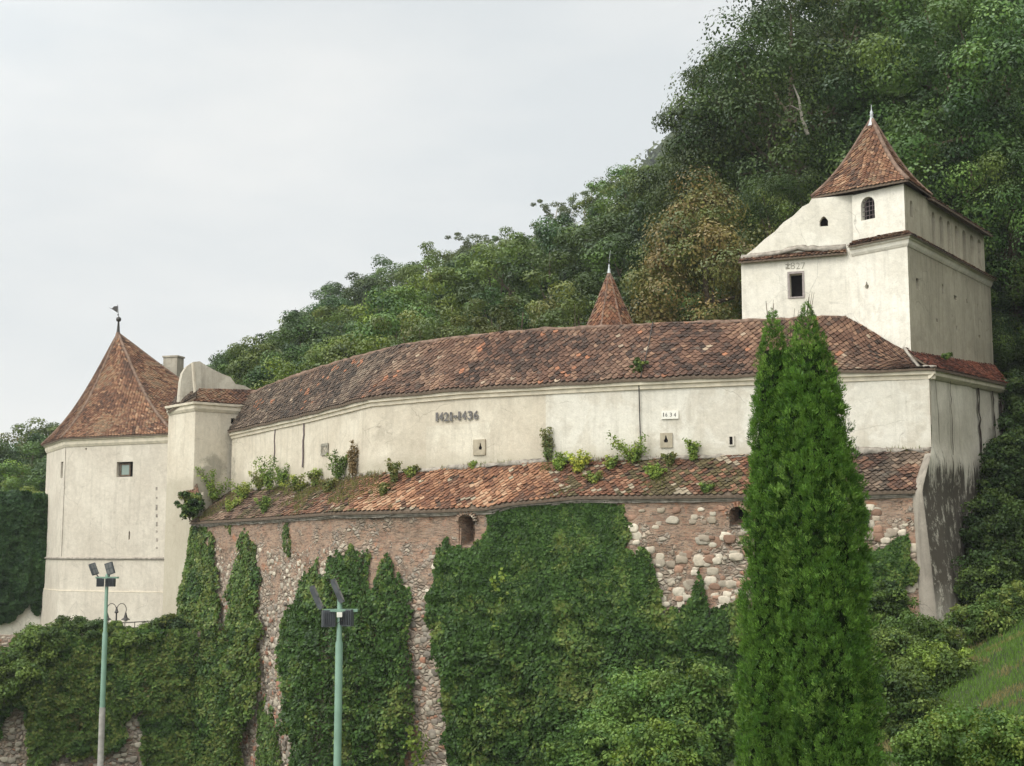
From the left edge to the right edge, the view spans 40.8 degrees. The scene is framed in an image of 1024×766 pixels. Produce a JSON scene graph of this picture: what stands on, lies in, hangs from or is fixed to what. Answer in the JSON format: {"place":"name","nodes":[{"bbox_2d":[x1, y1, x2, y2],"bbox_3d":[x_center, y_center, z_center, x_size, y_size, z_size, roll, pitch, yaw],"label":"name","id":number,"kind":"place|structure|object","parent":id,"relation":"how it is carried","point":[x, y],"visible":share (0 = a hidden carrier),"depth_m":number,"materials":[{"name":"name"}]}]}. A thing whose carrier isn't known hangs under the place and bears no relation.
{"place":"outdoors","nodes":[
{"label":"outdoors","id":0,"kind":"place"},
{"bbox_2d":[0,0,835,447],"label":"sky","id":1,"kind":"structure","parent":0,"point":[197,170],"materials":[{"name":"white"}]},
{"bbox_2d":[126,37,1023,765],"bbox_3d":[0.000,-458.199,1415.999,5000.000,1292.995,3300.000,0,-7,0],"label":"ground","id":2,"kind":"structure","parent":0,"point":[1006,705],"depth_m":52.85,"materials":[{"name":"green plant"}]},
{"bbox_2d":[0,599,40,634],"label":"plaster garden wall","id":3,"kind":"structure","parent":2,"relation":"on","point":[26,616],"depth_m":116.64,"materials":[{"name":"white paint"}]},
{"bbox_2d":[0,489,47,624],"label":"hedge","id":4,"kind":"object","parent":3,"relation":"attached to","point":[23,530],"depth_m":116.65,"materials":[{"name":"green plant"}]},
{"bbox_2d":[0,433,48,484],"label":"hill tree","id":5,"kind":"object","parent":2,"relation":"on","point":[35,443],"visible":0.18,"depth_m":184.46,"materials":[{"name":"green plant"}]},
{"bbox_2d":[0,417,60,481],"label":"hill tree","id":6,"kind":"object","parent":2,"relation":"on","point":[50,428],"visible":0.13,"depth_m":191.37,"materials":[{"name":"green plant"}]},
{"bbox_2d":[5,619,70,668],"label":"leafy bush","id":7,"kind":"object","parent":2,"relation":"on","point":[32,637],"visible":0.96,"depth_m":92.90,"materials":[{"name":"green plant"}]},
{"bbox_2d":[46,614,120,645],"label":"leafy bush","id":8,"kind":"object","parent":2,"relation":"on","point":[81,624],"visible":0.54,"depth_m":94.90,"materials":[{"name":"green plant"}]},
{"bbox_2d":[0,631,203,765],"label":"garden wall","id":9,"kind":"structure","parent":2,"relation":"on","point":[13,749],"depth_m":93.16,"materials":[{"name":"stone"}]},
{"bbox_2d":[0,652,47,708],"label":"leafy bush","id":10,"kind":"object","parent":9,"relation":"on","point":[16,676],"visible":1,"depth_m":88.58,"materials":[{"name":"green plant"}]},
{"bbox_2d":[0,627,198,765],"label":"garden wall creeper","id":11,"kind":"object","parent":9,"relation":"attached to","point":[169,749],"visible":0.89,"depth_m":94.06,"materials":[{"name":"green plant"}]},
{"bbox_2d":[89,562,118,765],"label":"floodlight pole","id":12,"kind":"object","parent":2,"relation":"on","point":[109,580],"visible":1,"depth_m":37.35,"materials":[{"name":"metal"}]},
{"bbox_2d":[40,306,184,626],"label":"corner tower","id":13,"kind":"structure","parent":2,"relation":"on","point":[104,444],"depth_m":110.86,"materials":[{"name":"paint"}]},
{"bbox_2d":[98,623,160,650],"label":"leafy bush","id":14,"kind":"object","parent":2,"relation":"on","point":[121,640],"visible":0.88,"depth_m":95.00,"materials":[{"name":"green plant"}]},
{"bbox_2d":[139,613,191,641],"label":"leafy bush","id":15,"kind":"object","parent":2,"relation":"on","point":[169,621],"visible":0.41,"depth_m":96.93,"materials":[{"name":"green plant"}]},
{"bbox_2d":[163,361,252,614],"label":"junction block","id":16,"kind":"structure","parent":2,"relation":"on","point":[204,407],"depth_m":104.89,"materials":[{"name":"beige paint"}]},
{"bbox_2d":[173,490,204,520],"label":"shrub","id":17,"kind":"object","parent":16,"relation":"hanging from","point":[192,505],"visible":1,"depth_m":100.84,"materials":[{"name":"green plant"}]},
{"bbox_2d":[208,343,275,381],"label":"hill tree","id":18,"kind":"object","parent":2,"relation":"on","point":[222,363],"visible":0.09,"depth_m":164.79,"materials":[{"name":"green plant"}]},
{"bbox_2d":[225,336,293,388],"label":"hill tree","id":19,"kind":"object","parent":2,"relation":"on","point":[247,357],"visible":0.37,"depth_m":150.31,"materials":[{"name":"green plant"}]},
{"bbox_2d":[239,343,311,389],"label":"hill tree","id":20,"kind":"object","parent":2,"relation":"on","point":[253,375],"visible":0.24,"depth_m":139.82,"materials":[{"name":"green plant"}]},
{"bbox_2d":[251,345,325,388],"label":"hill tree","id":21,"kind":"object","parent":2,"relation":"on","point":[282,369],"visible":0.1,"depth_m":127.93,"materials":[{"name":"green plant"}]},
{"bbox_2d":[250,310,344,378],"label":"hill tree","id":22,"kind":"object","parent":2,"relation":"on","point":[309,332],"visible":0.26,"depth_m":159.48,"materials":[{"name":"green plant"}]},
{"bbox_2d":[283,295,353,343],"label":"hill tree","id":23,"kind":"object","parent":2,"relation":"on","point":[336,299],"visible":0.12,"depth_m":203.72,"materials":[{"name":"green plant"}]},
{"bbox_2d":[289,305,354,344],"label":"hill tree","id":24,"kind":"object","parent":2,"relation":"on","point":[321,313],"visible":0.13,"depth_m":185.65,"materials":[{"name":"green plant"}]},
{"bbox_2d":[295,335,366,371],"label":"hill tree","id":25,"kind":"object","parent":2,"relation":"on","point":[308,366],"visible":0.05,"depth_m":123.55,"materials":[{"name":"green plant"}]},
{"bbox_2d":[309,578,357,765],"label":"floodlight pole","id":26,"kind":"object","parent":2,"relation":"on","point":[345,617],"visible":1,"depth_m":25.53,"materials":[{"name":"metal"}]},
{"bbox_2d":[324,272,387,321],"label":"hill tree","id":27,"kind":"object","parent":2,"relation":"on","point":[359,286],"visible":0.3,"depth_m":221.00,"materials":[{"name":"green plant"}]},
{"bbox_2d":[318,316,399,364],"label":"hill tree","id":28,"kind":"object","parent":2,"relation":"on","point":[346,345],"visible":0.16,"depth_m":118.86,"materials":[{"name":"green plant"}]},
{"bbox_2d":[362,254,420,294],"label":"hill tree","id":29,"kind":"object","parent":2,"relation":"on","point":[378,273],"visible":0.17,"depth_m":262.08,"materials":[{"name":"green plant"}]},
{"bbox_2d":[350,285,434,342],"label":"hill tree","id":30,"kind":"object","parent":2,"relation":"on","point":[406,296],"visible":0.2,"depth_m":143.45,"materials":[{"name":"green plant"}]},
{"bbox_2d":[345,284,450,357],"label":"hill tree","id":31,"kind":"object","parent":2,"relation":"on","point":[388,302],"visible":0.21,"depth_m":132.28,"materials":[{"name":"green plant"}]},
{"bbox_2d":[347,315,453,354],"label":"hill tree","id":32,"kind":"object","parent":2,"relation":"on","point":[367,346],"visible":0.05,"depth_m":113.07,"materials":[{"name":"green plant"}]},
{"bbox_2d":[383,253,450,313],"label":"hill tree","id":33,"kind":"object","parent":2,"relation":"on","point":[416,269],"visible":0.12,"depth_m":186.85,"materials":[{"name":"green plant"}]},
{"bbox_2d":[379,241,458,287],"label":"hill tree","id":34,"kind":"object","parent":2,"relation":"on","point":[430,251],"visible":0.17,"depth_m":216.45,"materials":[{"name":"green plant"}]},
{"bbox_2d":[379,310,466,349],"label":"hill tree","id":35,"kind":"object","parent":2,"relation":"on","point":[414,335],"visible":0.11,"depth_m":108.77,"materials":[{"name":"green plant"}]},
{"bbox_2d":[396,266,473,339],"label":"hill tree","id":36,"kind":"object","parent":2,"relation":"on","point":[448,278],"visible":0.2,"depth_m":147.33,"materials":[{"name":"green plant"}]},
{"bbox_2d":[420,303,493,339],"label":"hill tree","id":37,"kind":"object","parent":2,"relation":"on","point":[449,333],"visible":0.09,"depth_m":105.16,"materials":[{"name":"green plant"}]},
{"bbox_2d":[406,282,514,329],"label":"hill tree","id":38,"kind":"object","parent":2,"relation":"on","point":[463,296],"visible":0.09,"depth_m":133.85,"materials":[{"name":"green plant"}]},
{"bbox_2d":[434,297,527,336],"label":"hill tree","id":39,"kind":"object","parent":2,"relation":"on","point":[476,320],"visible":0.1,"depth_m":104.40,"materials":[{"name":"green plant"}]},
{"bbox_2d":[456,286,533,335],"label":"hill tree","id":40,"kind":"object","parent":2,"relation":"on","point":[492,302],"visible":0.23,"depth_m":130.69,"materials":[{"name":"green plant"}]},
{"bbox_2d":[444,243,548,332],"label":"hill tree","id":41,"kind":"object","parent":2,"relation":"on","point":[477,265],"visible":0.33,"depth_m":149.60,"materials":[{"name":"green plant"}]},
{"bbox_2d":[468,232,548,308],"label":"hill tree","id":42,"kind":"object","parent":2,"relation":"on","point":[520,239],"visible":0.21,"depth_m":158.25,"materials":[{"name":"green plant"}]},
{"bbox_2d":[471,295,568,333],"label":"hill tree","id":43,"kind":"object","parent":2,"relation":"on","point":[503,327],"visible":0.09,"depth_m":101.68,"materials":[{"name":"green plant"}]},
{"bbox_2d":[521,212,577,299],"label":"hill tree","id":44,"kind":"object","parent":2,"relation":"on","point":[544,231],"visible":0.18,"depth_m":155.25,"materials":[{"name":"green plant"}]},
{"bbox_2d":[524,299,587,327],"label":"hill tree","id":45,"kind":"object","parent":2,"relation":"on","point":[572,319],"visible":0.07,"depth_m":99.22,"materials":[{"name":"green plant"}]},
{"bbox_2d":[530,199,586,250],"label":"hill tree","id":46,"kind":"object","parent":2,"relation":"on","point":[561,208],"visible":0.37,"depth_m":203.81,"materials":[{"name":"green plant"}]},
{"bbox_2d":[187,446,930,765],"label":"stone retaining wall","id":47,"kind":"structure","parent":2,"relation":"on","point":[684,529],"depth_m":78.85,"materials":[{"name":"stone"}]},
{"bbox_2d":[176,510,264,765],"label":"wall ivy","id":48,"kind":"object","parent":47,"relation":"attached to","point":[235,636],"depth_m":93.42,"materials":[{"name":"green plant"}]},
{"bbox_2d":[255,694,283,765],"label":"wall ivy","id":49,"kind":"object","parent":47,"relation":"attached to","point":[262,729],"depth_m":87.63,"materials":[{"name":"green plant"}]},
{"bbox_2d":[274,543,415,765],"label":"wall ivy","id":50,"kind":"object","parent":47,"relation":"attached to","point":[294,672],"depth_m":80.24,"materials":[{"name":"green plant"}]},
{"bbox_2d":[403,711,429,765],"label":"pale creeper","id":51,"kind":"object","parent":50,"relation":"attached to","point":[415,747],"visible":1,"depth_m":77.05,"materials":[{"name":"green plant"}]},
{"bbox_2d":[195,446,919,521],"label":"roof grass","id":52,"kind":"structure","parent":47,"relation":"on","point":[309,492],"depth_m":85.79,"materials":[{"name":"green plant"}]},
{"bbox_2d":[423,493,751,765],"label":"wall ivy","id":53,"kind":"object","parent":47,"relation":"attached to","point":[616,572],"depth_m":74.93,"materials":[{"name":"green plant"}]},
{"bbox_2d":[227,315,1008,489],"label":"bastion gallery","id":54,"kind":"object","parent":47,"relation":"on","point":[493,397],"visible":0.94,"depth_m":80.38,"materials":[{"name":"paint"}]},
{"bbox_2d":[606,430,649,465],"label":"weed","id":55,"kind":"object","parent":47,"relation":"on","point":[634,457],"visible":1,"depth_m":76.16,"materials":[{"name":"green plant"}]},
{"bbox_2d":[850,533,919,644],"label":"wall ivy","id":56,"kind":"object","parent":47,"relation":"attached to","point":[893,559],"depth_m":69.79,"materials":[{"name":"green plant"}]},
{"bbox_2d":[493,221,625,327],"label":"hill tree","id":57,"kind":"object","parent":2,"relation":"on","point":[523,273],"visible":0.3,"depth_m":135.98,"materials":[{"name":"green plant"}]},
{"bbox_2d":[526,270,627,327],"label":"hill tree","id":58,"kind":"object","parent":2,"relation":"on","point":[583,281],"visible":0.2,"depth_m":115.26,"materials":[{"name":"green plant"}]},
{"bbox_2d":[530,280,630,326],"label":"hill tree","id":59,"kind":"object","parent":2,"relation":"on","point":[572,306],"visible":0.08,"depth_m":97.81,"materials":[{"name":"green plant"}]},
{"bbox_2d":[535,718,632,765],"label":"elder bush","id":60,"kind":"object","parent":2,"relation":"on","point":[591,746],"visible":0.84,"depth_m":54.12,"materials":[{"name":"green plant"}]},
{"bbox_2d":[541,211,655,315],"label":"hill tree","id":61,"kind":"object","parent":2,"relation":"on","point":[590,233],"visible":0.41,"depth_m":132.15,"materials":[{"name":"green plant"}]},
{"bbox_2d":[573,175,625,225],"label":"hill tree","id":62,"kind":"object","parent":2,"relation":"on","point":[585,201],"visible":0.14,"depth_m":188.55,"materials":[{"name":"green plant"}]},
{"bbox_2d":[586,250,633,324],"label":"spire turret","id":63,"kind":"object","parent":2,"relation":"on","point":[609,308],"visible":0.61,"depth_m":90.42,"materials":[{"name":"brown tile"}]},
{"bbox_2d":[578,172,647,226],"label":"hill tree","id":64,"kind":"object","parent":2,"relation":"on","point":[591,212],"visible":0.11,"depth_m":179.24,"materials":[{"name":"green plant"}]},
{"bbox_2d":[558,231,676,324],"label":"hill tree","id":65,"kind":"object","parent":2,"relation":"on","point":[606,246],"visible":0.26,"depth_m":120.84,"materials":[{"name":"green plant"}]},
{"bbox_2d":[572,664,700,747],"bbox_3d":[5.584,14.238,56.458,6.181,5.265,4.750,0,-7,0],"label":"elder bush","id":66,"kind":"object","parent":2,"relation":"on","point":[611,706],"visible":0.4,"depth_m":55.95,"materials":[{"name":"green plant"}]},
{"bbox_2d":[606,163,677,228],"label":"hill tree","id":67,"kind":"object","parent":2,"relation":"on","point":[634,194],"visible":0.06,"depth_m":141.53,"materials":[{"name":"green plant"}]},
{"bbox_2d":[586,276,701,322],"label":"hill tree","id":68,"kind":"object","parent":2,"relation":"on","point":[626,300],"visible":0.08,"depth_m":98.28,"materials":[{"name":"green plant"}]},
{"bbox_2d":[607,713,723,765],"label":"elder bush","id":69,"kind":"object","parent":2,"relation":"on","point":[652,746],"visible":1,"depth_m":48.15,"materials":[{"name":"green plant"}]},
{"bbox_2d":[614,171,732,293],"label":"hill tree","id":70,"kind":"object","parent":2,"relation":"on","point":[638,208],"visible":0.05,"depth_m":126.89,"materials":[{"name":"green plant"}]},
{"bbox_2d":[639,652,747,765],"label":"bush","id":71,"kind":"object","parent":2,"relation":"on","point":[692,697],"visible":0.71,"depth_m":55.08,"materials":[{"name":"green plant"}]},
{"bbox_2d":[619,165,778,323],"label":"chestnut tree","id":72,"kind":"object","parent":2,"relation":"on","point":[700,227],"visible":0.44,"depth_m":92.74,"materials":[{"name":"green plant"}]},
{"bbox_2d":[615,64,802,313],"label":"broadleaf tree","id":73,"kind":"object","parent":2,"relation":"on","point":[660,192],"visible":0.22,"depth_m":112.62,"materials":[{"name":"green plant"}]},
{"bbox_2d":[733,303,799,765],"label":"thuja tree","id":74,"kind":"object","parent":2,"relation":"on","point":[759,721],"visible":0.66,"depth_m":25.00,"materials":[{"name":"green plant"}]},
{"bbox_2d":[709,166,823,318],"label":"broadleaf tree","id":75,"kind":"object","parent":2,"relation":"on","point":[760,194],"visible":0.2,"depth_m":100.80,"materials":[{"name":"green plant"}]},
{"bbox_2d":[656,0,924,244],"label":"broadleaf tree","id":76,"kind":"object","parent":2,"relation":"on","point":[749,50],"visible":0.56,"depth_m":107.09,"materials":[{"name":"green plant"}]},
{"bbox_2d":[757,294,895,765],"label":"thuja tree","id":77,"kind":"object","parent":2,"relation":"on","point":[830,677],"visible":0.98,"depth_m":24.25,"materials":[{"name":"green plant"}]},
{"bbox_2d":[707,0,997,166],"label":"broadleaf tree","id":78,"kind":"object","parent":2,"relation":"on","point":[831,34],"visible":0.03,"depth_m":117.31,"materials":[{"name":"green plant"}]},
{"bbox_2d":[737,105,996,417],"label":"gatehouse tower","id":79,"kind":"structure","parent":2,"relation":"on","point":[874,235],"depth_m":79.21,"materials":[{"name":"paint"}]},
{"bbox_2d":[760,0,1023,263],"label":"broadleaf tree","id":80,"kind":"object","parent":2,"relation":"on","point":[919,24],"visible":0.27,"depth_m":99.03,"materials":[{"name":"green plant"}]},
{"bbox_2d":[864,578,920,635],"bbox_3d":[17.467,10.960,65.167,2.985,3.423,2.891,6,-9,-40],"label":"leafy bush","id":81,"kind":"object","parent":2,"relation":"on","point":[883,605],"visible":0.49,"depth_m":64.73,"materials":[{"name":"green plant"}]},
{"bbox_2d":[865,626,931,703],"bbox_3d":[16.220,12.332,58.956,4.549,3.872,3.573,0,-7,0],"label":"leafy bush","id":82,"kind":"object","parent":2,"relation":"on","point":[895,641],"visible":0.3,"depth_m":58.29,"materials":[{"name":"green plant"}]},
{"bbox_2d":[865,668,949,739],"bbox_3d":[14.394,12.010,51.105,3.666,2.846,2.953,0,-7,0],"label":"leafy bush","id":83,"kind":"object","parent":2,"relation":"on","point":[909,708],"visible":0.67,"depth_m":50.59,"materials":[{"name":"green plant"}]},
{"bbox_2d":[867,609,974,657],"bbox_3d":[18.590,12.068,62.981,4.263,3.505,4.442,-5,-8,34],"label":"leafy bush","id":84,"kind":"object","parent":2,"relation":"on","point":[932,629],"visible":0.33,"depth_m":62.53,"materials":[{"name":"green plant"}]},
{"bbox_2d":[827,0,1023,327],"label":"broadleaf tree","id":85,"kind":"object","parent":2,"relation":"on","point":[1012,17],"visible":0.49,"depth_m":93.03,"materials":[{"name":"green plant"}]},
{"bbox_2d":[887,728,967,765],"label":"bush","id":86,"kind":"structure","parent":2,"relation":"on","point":[900,745],"depth_m":28.93,"materials":[{"name":"green plant"}]},
{"bbox_2d":[834,68,1023,208],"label":"hill tree","id":87,"kind":"object","parent":2,"relation":"on","point":[857,118],"visible":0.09,"depth_m":105.44,"materials":[{"name":"green plant"}]},
{"bbox_2d":[888,639,985,699],"bbox_3d":[17.201,11.915,55.916,4.048,2.972,3.927,-3,-8,25],"label":"leafy bush","id":88,"kind":"object","parent":2,"relation":"on","point":[941,668],"visible":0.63,"depth_m":55.37,"materials":[{"name":"green plant"}]},
{"bbox_2d":[862,614,1023,765],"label":"grass","id":89,"kind":"structure","parent":2,"relation":"on","point":[1001,643],"depth_m":52.79,"materials":[{"name":"green plant"}]},
{"bbox_2d":[893,91,1023,336],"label":"broadleaf tree","id":90,"kind":"object","parent":2,"relation":"on","point":[994,273],"visible":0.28,"depth_m":92.60,"materials":[{"name":"green plant"}]},
{"bbox_2d":[913,379,1004,642],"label":"side wall","id":91,"kind":"structure","parent":2,"relation":"on","point":[963,419],"depth_m":73.36,"materials":[{"name":"paint"}]},
{"bbox_2d":[959,487,1023,568],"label":"ivy bush","id":92,"kind":"object","parent":91,"relation":"attached to","point":[977,523],"visible":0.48,"depth_m":74.00,"materials":[{"name":"green plant"}]},
{"bbox_2d":[976,430,1023,510],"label":"ivy bush","id":93,"kind":"object","parent":91,"relation":"attached to","point":[1002,460],"visible":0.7,"depth_m":77.41,"materials":[{"name":"green plant"}]},
{"bbox_2d":[998,368,1023,431],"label":"ivy bush","id":94,"kind":"object","parent":91,"relation":"attached to","point":[1015,389],"visible":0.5,"depth_m":84.13,"materials":[{"name":"green plant"}]},
{"bbox_2d":[907,700,1014,765],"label":"bush","id":95,"kind":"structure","parent":2,"relation":"on","point":[949,727],"depth_m":28.87,"materials":[{"name":"green plant"}]},
{"bbox_2d":[923,93,1023,338],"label":"broadleaf tree","id":96,"kind":"object","parent":2,"relation":"on","point":[1001,239],"visible":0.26,"depth_m":92.25,"materials":[{"name":"green plant"}]},
{"bbox_2d":[940,599,1023,642],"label":"leafy bush","id":97,"kind":"object","parent":2,"relation":"on","point":[981,622],"visible":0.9,"depth_m":64.25,"materials":[{"name":"green plant"}]},
{"bbox_2d":[950,547,1023,608],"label":"ivy bush","id":98,"kind":"object","parent":2,"relation":"on","point":[991,569],"visible":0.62,"depth_m":69.69,"materials":[{"name":"green plant"}]},
{"bbox_2d":[953,707,1023,765],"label":"bush","id":99,"kind":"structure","parent":2,"relation":"on","point":[1006,738],"depth_m":27.04,"materials":[{"name":"green plant"}]},
{"bbox_2d":[972,579,1023,618],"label":"leafy bush","id":100,"kind":"object","parent":2,"relation":"on","point":[1005,595],"visible":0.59,"depth_m":65.81,"materials":[{"name":"green plant"}]},
{"bbox_2d":[974,499,1023,583],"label":"ivy bush","id":101,"kind":"object","parent":2,"relation":"on","point":[1017,553],"visible":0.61,"depth_m":72.81,"materials":[{"name":"green plant"}]},
{"bbox_2d":[983,400,1023,499],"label":"ivy bush","id":102,"kind":"object","parent":2,"relation":"on","point":[1015,424],"visible":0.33,"depth_m":79.82,"materials":[{"name":"green plant"}]},
{"bbox_2d":[991,258,1023,409],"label":"broadleaf tree","id":103,"kind":"object","parent":2,"relation":"on","point":[1006,345],"visible":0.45,"depth_m":89.17,"materials":[{"name":"green plant"}]},
{"bbox_2d":[993,333,1023,378],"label":"ivy bush","id":104,"kind":"object","parent":2,"relation":"on","point":[999,365],"visible":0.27,"depth_m":89.99,"materials":[{"name":"green plant"}]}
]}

